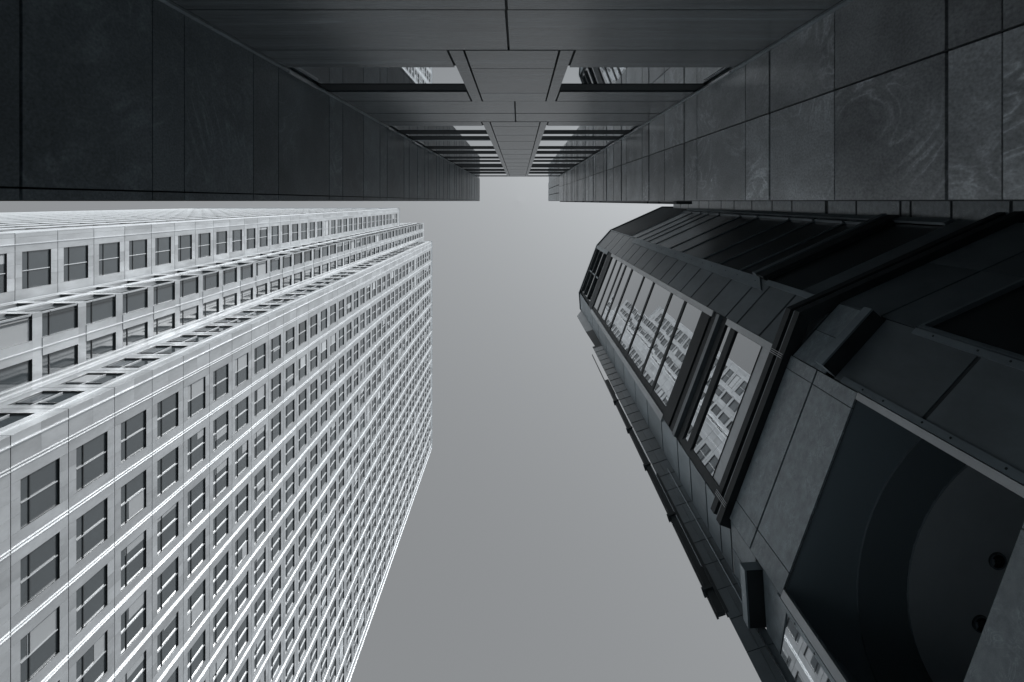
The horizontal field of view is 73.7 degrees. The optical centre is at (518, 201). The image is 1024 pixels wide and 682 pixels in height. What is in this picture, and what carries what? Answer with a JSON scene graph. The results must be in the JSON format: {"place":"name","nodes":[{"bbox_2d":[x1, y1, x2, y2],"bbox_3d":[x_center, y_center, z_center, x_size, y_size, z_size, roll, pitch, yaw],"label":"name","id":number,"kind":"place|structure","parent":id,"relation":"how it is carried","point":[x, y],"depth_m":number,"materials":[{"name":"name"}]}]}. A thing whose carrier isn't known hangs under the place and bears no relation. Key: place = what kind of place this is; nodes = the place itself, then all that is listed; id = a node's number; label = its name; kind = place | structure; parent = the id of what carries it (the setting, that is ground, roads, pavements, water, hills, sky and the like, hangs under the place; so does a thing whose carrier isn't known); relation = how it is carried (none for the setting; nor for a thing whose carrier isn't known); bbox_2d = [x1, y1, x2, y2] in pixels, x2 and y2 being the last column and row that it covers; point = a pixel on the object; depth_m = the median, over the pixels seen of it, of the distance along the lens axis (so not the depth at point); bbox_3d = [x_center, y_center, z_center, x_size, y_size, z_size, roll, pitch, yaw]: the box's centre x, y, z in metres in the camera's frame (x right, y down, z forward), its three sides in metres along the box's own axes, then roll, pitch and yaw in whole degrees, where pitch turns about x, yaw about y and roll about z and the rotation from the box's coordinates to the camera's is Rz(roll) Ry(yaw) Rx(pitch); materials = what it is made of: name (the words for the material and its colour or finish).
{"place":"outdoors","nodes":[
{"label":"outdoors","id":0,"kind":"place"},
{"bbox_2d":[0,208,431,681],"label":"office tower","id":1,"kind":"structure","parent":0,"point":[215,437],"depth_m":54.45,"materials":[{"name":"grey concrete"}]},
{"bbox_2d":[0,316,31,349],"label":"window","id":2,"kind":"structure","parent":1,"relation":"in","point":[20,332],"depth_m":37.04,"materials":[{"name":"glass"}]},
{"bbox_2d":[0,359,31,392],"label":"window","id":3,"kind":"structure","parent":1,"relation":"in","point":[18,374],"depth_m":37.06,"materials":[{"name":"glass"}]},
{"bbox_2d":[22,249,50,288],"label":"window","id":4,"kind":"structure","parent":1,"relation":"in","point":[36,264],"depth_m":44.68,"materials":[{"name":"glass"}]},
{"bbox_2d":[20,458,59,529],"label":"window","id":5,"kind":"structure","parent":1,"relation":"in","point":[39,490],"depth_m":32.76,"materials":[{"name":"glass"}]},
{"bbox_2d":[20,532,59,608],"bbox_3d":[-22.950,17.645,32.710,0.100,2.680,2.310,0,-90,0],"label":"window","id":6,"kind":"structure","parent":1,"relation":"in","point":[39,569],"depth_m":32.76,"materials":[{"name":"glass"}]},
{"bbox_2d":[20,607,59,681],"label":"window","id":7,"kind":"structure","parent":1,"relation":"in","point":[41,644],"depth_m":32.76,"materials":[{"name":"glass"}]},
{"bbox_2d":[9,391,81,404],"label":"window","id":8,"kind":"structure","parent":1,"relation":"in","point":[44,398],"depth_m":36.89,"materials":[{"name":"glass"}]},
{"bbox_2d":[20,303,77,312],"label":"window","id":9,"kind":"structure","parent":1,"relation":"in","point":[52,305],"depth_m":41.03,"materials":[{"name":"glass"}]},
{"bbox_2d":[42,305,77,336],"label":"window","id":10,"kind":"structure","parent":1,"relation":"in","point":[55,323],"depth_m":40.60,"materials":[{"name":"glass"}]},
{"bbox_2d":[42,344,77,376],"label":"window","id":11,"kind":"structure","parent":1,"relation":"in","point":[53,362],"depth_m":40.60,"materials":[{"name":"glass"}]},
{"bbox_2d":[64,245,87,281],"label":"window","id":12,"kind":"structure","parent":1,"relation":"in","point":[75,258],"depth_m":48.62,"materials":[{"name":"glass"}]},
{"bbox_2d":[59,373,122,384],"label":"window","id":13,"kind":"structure","parent":1,"relation":"in","point":[88,379],"depth_m":40.77,"materials":[{"name":"glass"}]},
{"bbox_2d":[76,431,107,491],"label":"window","id":14,"kind":"structure","parent":1,"relation":"in","point":[91,458],"depth_m":36.74,"materials":[{"name":"glass"}]},
{"bbox_2d":[76,499,107,563],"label":"window","id":15,"kind":"structure","parent":1,"relation":"in","point":[91,526],"depth_m":36.65,"materials":[{"name":"glass"}]},
{"bbox_2d":[76,563,107,633],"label":"window","id":16,"kind":"structure","parent":1,"relation":"in","point":[91,597],"depth_m":36.69,"materials":[{"name":"glass"}]},
{"bbox_2d":[76,630,107,681],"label":"window","id":17,"kind":"structure","parent":1,"relation":"in","point":[91,667],"depth_m":36.99,"materials":[{"name":"glass"}]},
{"bbox_2d":[86,295,115,324],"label":"window","id":18,"kind":"structure","parent":1,"relation":"in","point":[101,311],"depth_m":44.58,"materials":[{"name":"glass"}]},
{"bbox_2d":[86,332,115,360],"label":"window","id":19,"kind":"structure","parent":1,"relation":"in","point":[96,347],"depth_m":44.58,"materials":[{"name":"glass"}]},
{"bbox_2d":[99,242,119,275],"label":"window","id":20,"kind":"structure","parent":1,"relation":"in","point":[109,259],"depth_m":52.65,"materials":[{"name":"glass"}]},
{"bbox_2d":[102,358,156,367],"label":"window","id":21,"kind":"structure","parent":1,"relation":"in","point":[126,363],"depth_m":44.84,"materials":[{"name":"glass"}]},
{"bbox_2d":[121,410,145,462],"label":"window","id":22,"kind":"structure","parent":1,"relation":"in","point":[133,431],"depth_m":40.67,"materials":[{"name":"glass"}]},
{"bbox_2d":[121,470,145,525],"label":"window","id":23,"kind":"structure","parent":1,"relation":"in","point":[133,492],"depth_m":40.64,"materials":[{"name":"glass"}]},
{"bbox_2d":[121,531,145,589],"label":"window","id":24,"kind":"structure","parent":1,"relation":"in","point":[133,557],"depth_m":40.73,"materials":[{"name":"glass"}]},
{"bbox_2d":[121,591,145,654],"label":"window","id":25,"kind":"structure","parent":1,"relation":"in","point":[133,619],"depth_m":40.73,"materials":[{"name":"glass"}]},
{"bbox_2d":[121,651,145,681],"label":"window","id":26,"kind":"structure","parent":1,"relation":"in","point":[136,673],"depth_m":41.17,"materials":[{"name":"glass"}]},
{"bbox_2d":[123,287,147,313],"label":"window","id":27,"kind":"structure","parent":1,"relation":"in","point":[135,302],"depth_m":48.65,"materials":[{"name":"glass"}]},
{"bbox_2d":[123,322,147,346],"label":"window","id":28,"kind":"structure","parent":1,"relation":"in","point":[136,333],"depth_m":48.65,"materials":[{"name":"glass"}]},
{"bbox_2d":[129,239,146,269],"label":"window","id":29,"kind":"structure","parent":1,"relation":"in","point":[137,248],"depth_m":56.52,"materials":[{"name":"glass"}]},
{"bbox_2d":[137,346,184,353],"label":"window","id":30,"kind":"structure","parent":1,"relation":"in","point":[154,350],"depth_m":48.74,"materials":[{"name":"glass"}]},
{"bbox_2d":[155,237,170,265],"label":"window","id":31,"kind":"structure","parent":1,"relation":"in","point":[162,245],"depth_m":60.48,"materials":[{"name":"glass"}]},
{"bbox_2d":[154,282,174,304],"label":"window","id":32,"kind":"structure","parent":1,"relation":"in","point":[165,294],"depth_m":52.63,"materials":[{"name":"glass"}]},
{"bbox_2d":[154,313,174,335],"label":"window","id":33,"kind":"structure","parent":1,"relation":"in","point":[165,323],"depth_m":52.63,"materials":[{"name":"glass"}]},
{"bbox_2d":[157,392,177,438],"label":"window","id":34,"kind":"structure","parent":1,"relation":"in","point":[167,409],"depth_m":44.69,"materials":[{"name":"glass"}]},
{"bbox_2d":[157,447,177,497],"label":"window","id":35,"kind":"structure","parent":1,"relation":"in","point":[167,466],"depth_m":44.69,"materials":[{"name":"glass"}]},
{"bbox_2d":[157,502,177,555],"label":"window","id":36,"kind":"structure","parent":1,"relation":"in","point":[167,524],"depth_m":44.69,"materials":[{"name":"glass"}]},
{"bbox_2d":[157,557,177,612],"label":"window","id":37,"kind":"structure","parent":1,"relation":"in","point":[167,581],"depth_m":44.69,"materials":[{"name":"glass"}]},
{"bbox_2d":[157,612,177,670],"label":"window","id":38,"kind":"structure","parent":1,"relation":"in","point":[167,639],"depth_m":44.69,"materials":[{"name":"glass"}]},
{"bbox_2d":[178,235,191,260],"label":"window","id":39,"kind":"structure","parent":1,"relation":"in","point":[184,241],"depth_m":64.46,"materials":[{"name":"glass"}]},
{"bbox_2d":[180,276,197,297],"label":"window","id":40,"kind":"structure","parent":1,"relation":"in","point":[187,288],"depth_m":56.47,"materials":[{"name":"glass"}]},
{"bbox_2d":[180,305,197,325],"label":"window","id":41,"kind":"structure","parent":1,"relation":"in","point":[188,315],"depth_m":56.47,"materials":[{"name":"glass"}]},
{"bbox_2d":[188,377,204,417],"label":"window","id":42,"kind":"structure","parent":1,"relation":"in","point":[196,390],"depth_m":48.69,"materials":[{"name":"glass"}]},
{"bbox_2d":[188,427,204,471],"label":"window","id":43,"kind":"structure","parent":1,"relation":"in","point":[196,443],"depth_m":48.71,"materials":[{"name":"glass"}]},
{"bbox_2d":[188,478,204,524],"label":"window","id":44,"kind":"structure","parent":1,"relation":"in","point":[196,496],"depth_m":48.71,"materials":[{"name":"glass"}]},
{"bbox_2d":[188,529,204,578],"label":"window","id":45,"kind":"structure","parent":1,"relation":"in","point":[196,549],"depth_m":48.71,"materials":[{"name":"glass"}]},
{"bbox_2d":[188,579,204,631],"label":"window","id":46,"kind":"structure","parent":1,"relation":"in","point":[196,602],"depth_m":48.69,"materials":[{"name":"glass"}]},
{"bbox_2d":[188,630,204,681],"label":"window","id":47,"kind":"structure","parent":1,"relation":"in","point":[196,655],"depth_m":48.71,"materials":[{"name":"glass"}]},
{"bbox_2d":[198,233,210,257],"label":"window","id":48,"kind":"structure","parent":1,"relation":"in","point":[204,240],"depth_m":68.40,"materials":[{"name":"glass"}]},
{"bbox_2d":[203,272,218,290],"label":"window","id":49,"kind":"structure","parent":1,"relation":"in","point":[210,282],"depth_m":60.49,"materials":[{"name":"glass"}]},
{"bbox_2d":[0,210,429,681],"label":"far windows","id":50,"kind":"structure","parent":1,"relation":"in","point":[246,295],"depth_m":91.72,"materials":[{"name":"glass"}]},
{"bbox_2d":[213,364,228,402],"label":"window","id":51,"kind":"structure","parent":1,"relation":"in","point":[220,376],"depth_m":52.63,"materials":[{"name":"glass"}]},
{"bbox_2d":[213,411,228,451],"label":"window","id":52,"kind":"structure","parent":1,"relation":"in","point":[220,425],"depth_m":52.63,"materials":[{"name":"glass"}]},
{"bbox_2d":[213,458,228,500],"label":"window","id":53,"kind":"structure","parent":1,"relation":"in","point":[220,473],"depth_m":52.63,"materials":[{"name":"glass"}]},
{"bbox_2d":[213,504,228,548],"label":"window","id":54,"kind":"structure","parent":1,"relation":"in","point":[220,522],"depth_m":52.63,"materials":[{"name":"glass"}]},
{"bbox_2d":[213,550,228,597],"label":"window","id":55,"kind":"structure","parent":1,"relation":"in","point":[220,571],"depth_m":52.63,"materials":[{"name":"glass"}]},
{"bbox_2d":[213,599,228,648],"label":"window","id":56,"kind":"structure","parent":1,"relation":"in","point":[220,620],"depth_m":52.63,"materials":[{"name":"glass"}]},
{"bbox_2d":[213,644,228,681],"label":"window","id":57,"kind":"structure","parent":1,"relation":"in","point":[220,669],"depth_m":52.83,"materials":[{"name":"glass"}]},
{"bbox_2d":[216,231,226,254],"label":"window","id":58,"kind":"structure","parent":1,"relation":"in","point":[221,237],"depth_m":72.49,"materials":[{"name":"glass"}]},
{"bbox_2d":[235,353,247,387],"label":"window","id":59,"kind":"structure","parent":1,"relation":"in","point":[241,363],"depth_m":56.59,"materials":[{"name":"glass"}]},
{"bbox_2d":[235,396,247,433],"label":"window","id":60,"kind":"structure","parent":1,"relation":"in","point":[241,409],"depth_m":56.62,"materials":[{"name":"glass"}]},
{"bbox_2d":[235,440,247,478],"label":"window","id":61,"kind":"structure","parent":1,"relation":"in","point":[241,454],"depth_m":56.62,"materials":[{"name":"glass"}]},
{"bbox_2d":[235,484,247,523],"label":"window","id":62,"kind":"structure","parent":1,"relation":"in","point":[241,499],"depth_m":56.62,"materials":[{"name":"glass"}]},
{"bbox_2d":[235,528,247,570],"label":"window","id":63,"kind":"structure","parent":1,"relation":"in","point":[241,545],"depth_m":56.62,"materials":[{"name":"glass"}]},
{"bbox_2d":[235,571,247,614],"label":"window","id":64,"kind":"structure","parent":1,"relation":"in","point":[241,590],"depth_m":56.62,"materials":[{"name":"glass"}]},
{"bbox_2d":[235,615,247,661],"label":"window","id":65,"kind":"structure","parent":1,"relation":"in","point":[241,636],"depth_m":56.62,"materials":[{"name":"glass"}]},
{"bbox_2d":[254,343,265,374],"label":"window","id":66,"kind":"structure","parent":1,"relation":"in","point":[259,352],"depth_m":60.55,"materials":[{"name":"glass"}]},
{"bbox_2d":[254,384,265,416],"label":"window","id":67,"kind":"structure","parent":1,"relation":"in","point":[259,395],"depth_m":60.55,"materials":[{"name":"glass"}]},
{"bbox_2d":[254,425,265,460],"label":"window","id":68,"kind":"structure","parent":1,"relation":"in","point":[259,437],"depth_m":60.55,"materials":[{"name":"glass"}]},
{"bbox_2d":[254,465,265,502],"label":"window","id":69,"kind":"structure","parent":1,"relation":"in","point":[259,479],"depth_m":60.55,"materials":[{"name":"glass"}]},
{"bbox_2d":[254,507,265,545],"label":"window","id":70,"kind":"structure","parent":1,"relation":"in","point":[259,522],"depth_m":60.55,"materials":[{"name":"glass"}]},
{"bbox_2d":[254,548,265,587],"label":"window","id":71,"kind":"structure","parent":1,"relation":"in","point":[259,564],"depth_m":60.55,"materials":[{"name":"glass"}]},
{"bbox_2d":[254,587,265,630],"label":"window","id":72,"kind":"structure","parent":1,"relation":"in","point":[259,607],"depth_m":60.55,"materials":[{"name":"glass"}]},
{"bbox_2d":[254,629,265,673],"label":"window","id":73,"kind":"structure","parent":1,"relation":"in","point":[259,649],"depth_m":60.55,"materials":[{"name":"glass"}]},
{"bbox_2d":[271,373,280,403],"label":"window","id":74,"kind":"structure","parent":1,"relation":"in","point":[275,382],"depth_m":64.53,"materials":[{"name":"glass"}]},
{"bbox_2d":[271,528,280,563],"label":"window","id":75,"kind":"structure","parent":1,"relation":"in","point":[275,540],"depth_m":64.53,"materials":[{"name":"glass"}]},
{"bbox_2d":[271,566,280,602],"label":"window","id":76,"kind":"structure","parent":1,"relation":"in","point":[275,580],"depth_m":64.53,"materials":[{"name":"glass"}]},
{"bbox_2d":[0,177,766,681],"label":"sky","id":77,"kind":"structure","parent":0,"point":[537,543],"materials":[{"name":"grey"}]},
{"bbox_2d":[0,0,1023,223],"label":"stone building","id":78,"kind":"structure","parent":0,"point":[907,108],"depth_m":5.90,"materials":[{"name":"grey stone"}]},
{"bbox_2d":[288,66,464,84],"bbox_3d":[-1.651,-1.573,8.230,1.919,1.220,0.134,0,-90,0],"label":"ribbon window","id":79,"kind":"structure","parent":78,"relation":"in","point":[318,75],"depth_m":8.22,"materials":[{"name":"grey glass"}]},
{"bbox_2d":[390,125,485,130],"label":"ribbon window","id":80,"kind":"structure","parent":78,"relation":"in","point":[399,128],"depth_m":14.23,"materials":[{"name":"grey glass"}]},
{"bbox_2d":[404,134,488,136],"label":"ribbon window","id":81,"kind":"structure","parent":78,"relation":"in","point":[408,135],"depth_m":15.75,"materials":[{"name":"grey glass"}]},
{"bbox_2d":[416,141,492,146],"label":"ribbon window","id":82,"kind":"structure","parent":78,"relation":"in","point":[425,143],"depth_m":17.93,"materials":[{"name":"grey glass"}]},
{"bbox_2d":[539,141,613,146],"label":"ribbon window","id":83,"kind":"structure","parent":78,"relation":"in","point":[542,143],"depth_m":17.93,"materials":[{"name":"grey glass"}]},
{"bbox_2d":[542,134,624,136],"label":"ribbon window","id":84,"kind":"structure","parent":78,"relation":"in","point":[544,135],"depth_m":15.75,"materials":[{"name":"grey glass"}]},
{"bbox_2d":[544,125,637,130],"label":"ribbon window","id":85,"kind":"structure","parent":78,"relation":"in","point":[548,128],"depth_m":14.23,"materials":[{"name":"grey glass"}]},
{"bbox_2d":[561,66,732,84],"bbox_3d":[1.480,-1.573,8.230,1.879,1.220,0.134,0,-90,0],"label":"ribbon window","id":86,"kind":"structure","parent":78,"relation":"in","point":[573,75],"depth_m":8.22,"materials":[{"name":"grey glass"}]},
{"bbox_2d":[577,206,1023,681],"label":"bay building","id":87,"kind":"structure","parent":0,"point":[824,413],"depth_m":14.96,"materials":[{"name":"stone"}]},
{"bbox_2d":[591,257,615,309],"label":"bay window","id":88,"kind":"structure","parent":87,"relation":"in","point":[598,297],"depth_m":49.21,"materials":[{"name":"grey glass"}]},
{"bbox_2d":[595,260,620,314],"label":"bay window","id":89,"kind":"structure","parent":87,"relation":"in","point":[616,266],"depth_m":46.76,"materials":[{"name":"grey glass"}]},
{"bbox_2d":[600,263,624,319],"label":"bay window","id":90,"kind":"structure","parent":87,"relation":"in","point":[621,268],"depth_m":44.64,"materials":[{"name":"grey glass"}]},
{"bbox_2d":[603,265,630,326],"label":"bay window","id":91,"kind":"structure","parent":87,"relation":"in","point":[625,274],"depth_m":42.53,"materials":[{"name":"grey glass"}]},
{"bbox_2d":[608,269,642,340],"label":"bay window","id":92,"kind":"structure","parent":87,"relation":"in","point":[634,280],"depth_m":39.25,"materials":[{"name":"grey glass"}]},
{"bbox_2d":[617,276,652,351],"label":"bay window","id":93,"kind":"structure","parent":87,"relation":"in","point":[645,286],"depth_m":35.95,"materials":[{"name":"grey glass"}]},
{"bbox_2d":[625,282,670,370],"bbox_3d":[6.121,6.064,32.475,0.130,4.150,4.160,21,-90,0],"label":"bay window","id":94,"kind":"structure","parent":87,"relation":"in","point":[656,301],"depth_m":32.51,"materials":[{"name":"grey glass"}]},
{"bbox_2d":[639,293,683,386],"bbox_3d":[6.121,6.064,29.225,0.130,2.650,4.160,21,-90,0],"label":"bay window","id":95,"kind":"structure","parent":87,"relation":"in","point":[674,304],"depth_m":29.33,"materials":[{"name":"grey glass"}]},
{"bbox_2d":[631,211,691,237],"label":"flank window","id":96,"kind":"structure","parent":87,"relation":"in","point":[683,213],"depth_m":49.18,"materials":[{"name":"grey glass"}]},
{"bbox_2d":[636,211,700,239],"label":"flank window","id":97,"kind":"structure","parent":87,"relation":"in","point":[693,213],"depth_m":46.72,"materials":[{"name":"grey glass"}]},
{"bbox_2d":[649,301,701,405],"bbox_3d":[6.121,6.064,26.675,0.130,2.750,4.160,21,-90,0],"label":"bay window","id":98,"kind":"structure","parent":87,"relation":"in","point":[689,315],"depth_m":26.71,"materials":[{"name":"grey glass"}]},
{"bbox_2d":[642,212,708,240],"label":"flank window","id":99,"kind":"structure","parent":87,"relation":"in","point":[701,214],"depth_m":44.61,"materials":[{"name":"grey glass"}]},
{"bbox_2d":[648,212,719,243],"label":"flank window","id":100,"kind":"structure","parent":87,"relation":"in","point":[711,214],"depth_m":42.48,"materials":[{"name":"grey glass"}]},
{"bbox_2d":[655,213,740,247],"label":"flank window","id":101,"kind":"structure","parent":87,"relation":"in","point":[684,235],"depth_m":39.22,"materials":[{"name":"grey glass"}]},
{"bbox_2d":[682,325,729,441],"bbox_3d":[6.147,5.966,22.175,1.553,0.550,3.795,0,-90,0],"label":"bay window","id":102,"kind":"structure","parent":87,"relation":"in","point":[726,329],"depth_m":22.30,"materials":[{"name":"grey glass"}]},
{"bbox_2d":[670,214,758,251],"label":"flank window","id":103,"kind":"structure","parent":87,"relation":"in","point":[737,221],"depth_m":35.97,"materials":[{"name":"black glass"}]},
{"bbox_2d":[687,328,760,475],"bbox_3d":[6.147,5.966,20.550,1.553,2.660,3.795,0,-90,0],"label":"bay window","id":104,"kind":"structure","parent":87,"relation":"in","point":[739,354],"depth_m":20.48,"materials":[{"name":"grey glass"}]},
{"bbox_2d":[681,215,790,257],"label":"flank window","id":105,"kind":"structure","parent":87,"relation":"in","point":[760,223],"depth_m":32.48,"materials":[{"name":"black glass"}]},
{"bbox_2d":[702,217,813,262],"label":"flank window","id":106,"kind":"structure","parent":87,"relation":"in","point":[792,223],"depth_m":29.32,"materials":[{"name":"black glass"}]},
{"bbox_2d":[718,218,844,269],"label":"flank window","id":107,"kind":"structure","parent":87,"relation":"in","point":[818,225],"depth_m":26.74,"materials":[{"name":"black glass"}]},
{"bbox_2d":[740,220,863,273],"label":"flank window","id":108,"kind":"structure","parent":87,"relation":"in","point":[847,224],"depth_m":24.90,"materials":[{"name":"black glass"}]},
{"bbox_2d":[780,613,830,681],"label":"chamfer window","id":109,"kind":"structure","parent":87,"relation":"in","point":[803,665],"depth_m":12.83,"materials":[{"name":"grey glass"}]},
{"bbox_2d":[767,220,944,289],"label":"flank window","id":110,"kind":"structure","parent":87,"relation":"in","point":[888,236],"depth_m":21.14,"materials":[{"name":"black glass"}]},
{"bbox_2d":[922,278,1023,354],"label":"flank window","id":111,"kind":"structure","parent":87,"relation":"in","point":[996,318],"depth_m":13.10,"materials":[{"name":"black glass"}]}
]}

